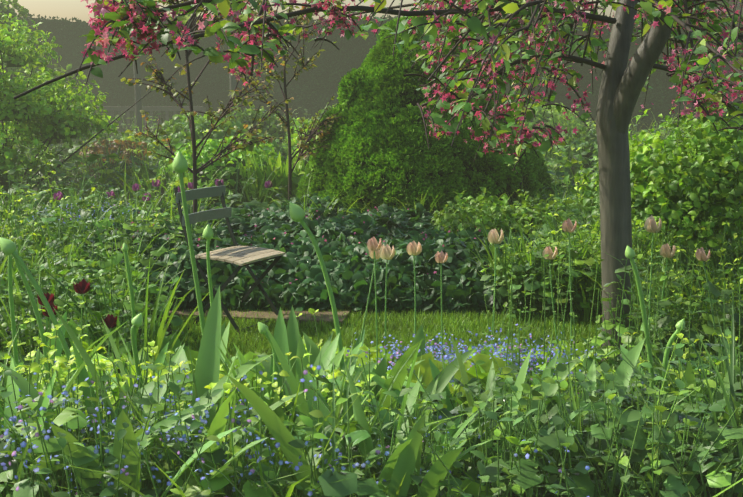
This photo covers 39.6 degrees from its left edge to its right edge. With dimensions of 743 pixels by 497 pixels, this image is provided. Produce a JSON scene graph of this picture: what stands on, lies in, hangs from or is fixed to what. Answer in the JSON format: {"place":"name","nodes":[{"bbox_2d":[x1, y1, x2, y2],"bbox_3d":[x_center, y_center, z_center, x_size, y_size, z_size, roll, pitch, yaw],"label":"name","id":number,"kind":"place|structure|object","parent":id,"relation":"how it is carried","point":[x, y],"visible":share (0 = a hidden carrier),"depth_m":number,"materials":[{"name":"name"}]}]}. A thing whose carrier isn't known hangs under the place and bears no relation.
{"place":"outdoors","nodes":[
{"label":"outdoors","id":0,"kind":"place"},
{"bbox_2d":[0,0,616,22],"label":"sky","id":1,"kind":"structure","parent":0,"point":[69,9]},
{"bbox_2d":[6,172,734,327],"bbox_3d":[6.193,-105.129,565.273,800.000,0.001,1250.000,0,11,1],"label":"flowers","id":2,"kind":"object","parent":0,"point":[35,189],"depth_m":12.76,"materials":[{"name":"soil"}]},
{"bbox_2d":[0,50,157,204],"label":"bare branches","id":3,"kind":"object","parent":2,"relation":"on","point":[65,160],"visible":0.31,"depth_m":10.41,"materials":[{"name":"brown wood"}]},
{"bbox_2d":[81,106,205,137],"bbox_3d":[-3.725,-1.706,15.628,2.370,0.857,0.610,0,11,-2],"label":"fence","id":4,"kind":"object","parent":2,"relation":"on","point":[151,109],"visible":0.15,"depth_m":15.83,"materials":[{"name":"grey wood"}]},
{"bbox_2d":[121,0,293,212],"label":"sapling","id":5,"kind":"object","parent":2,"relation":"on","point":[194,113],"depth_m":7.98,"materials":[{"name":"green plant"}]},
{"bbox_2d":[223,0,344,199],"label":"sapling","id":6,"kind":"object","parent":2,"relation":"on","point":[278,77],"depth_m":9.13,"materials":[{"name":"green plant"}]},
{"bbox_2d":[33,192,569,316],"bbox_3d":[-0.384,-0.041,7.899,4.284,0.471,2.864,0,11,1],"label":"hedge","id":7,"kind":"object","parent":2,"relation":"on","point":[349,267],"visible":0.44,"depth_m":6.84,"materials":[{"name":"green plant"}]},
{"bbox_2d":[0,285,740,496],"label":"strap leaves","id":8,"kind":"object","parent":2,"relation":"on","point":[403,458],"visible":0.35,"depth_m":3.00,"materials":[{"name":"green plant"}]},
{"bbox_2d":[0,0,742,256],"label":"border shrubs","id":9,"kind":"object","parent":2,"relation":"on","point":[691,178],"visible":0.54,"depth_m":10.03,"materials":[{"name":"green plant"}]},
{"bbox_2d":[0,106,742,496],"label":"plants","id":10,"kind":"object","parent":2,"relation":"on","point":[338,482],"depth_m":3.48,"materials":[{"name":"green plant"}]},
{"bbox_2d":[13,0,742,361],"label":"crab apple","id":11,"kind":"object","parent":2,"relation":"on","point":[475,25],"depth_m":4.47,"materials":[{"name":"pink plant"}]},
{"bbox_2d":[14,12,742,136],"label":"trees","id":12,"kind":"object","parent":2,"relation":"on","point":[313,90],"visible":0.25,"depth_m":17.26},
{"bbox_2d":[168,307,678,377],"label":"lawn","id":13,"kind":"structure","parent":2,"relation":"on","point":[399,327],"depth_m":6.13,"materials":[{"name":"green plant"}]},
{"bbox_2d":[174,181,282,333],"bbox_3d":[-0.862,0.054,6.308,0.521,0.870,0.406,7,13,33],"label":"chair frame","id":14,"kind":"object","parent":13,"relation":"on","point":[250,290],"visible":0.69,"depth_m":6.25,"materials":[{"name":"black metal"}]},
{"bbox_2d":[176,185,284,265],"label":"chair slats","id":15,"kind":"object","parent":14,"relation":"attached to","point":[237,255],"visible":0.96,"depth_m":6.31,"materials":[{"name":"wood"}]},
{"bbox_2d":[138,309,361,347],"bbox_3d":[-0.862,0.450,6.380,1.557,0.050,1.000,1,11,6],"label":"paving edge","id":16,"kind":"object","parent":13,"relation":"on","point":[272,315],"visible":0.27,"depth_m":6.42,"materials":[{"name":"stone"}]},
{"bbox_2d":[296,15,554,213],"bbox_3d":[0.504,-1.092,9.524,2.510,2.138,2.479,0,11,1],"label":"conical evergreen shrub","id":17,"kind":"object","parent":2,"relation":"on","point":[378,150],"visible":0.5,"depth_m":8.82,"materials":[{"name":"green plant"}]},
{"bbox_2d":[132,0,742,136],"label":"trunks","id":18,"kind":"object","parent":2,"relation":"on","point":[137,91],"depth_m":14.67,"materials":[{"name":"brown wood"}]}
]}

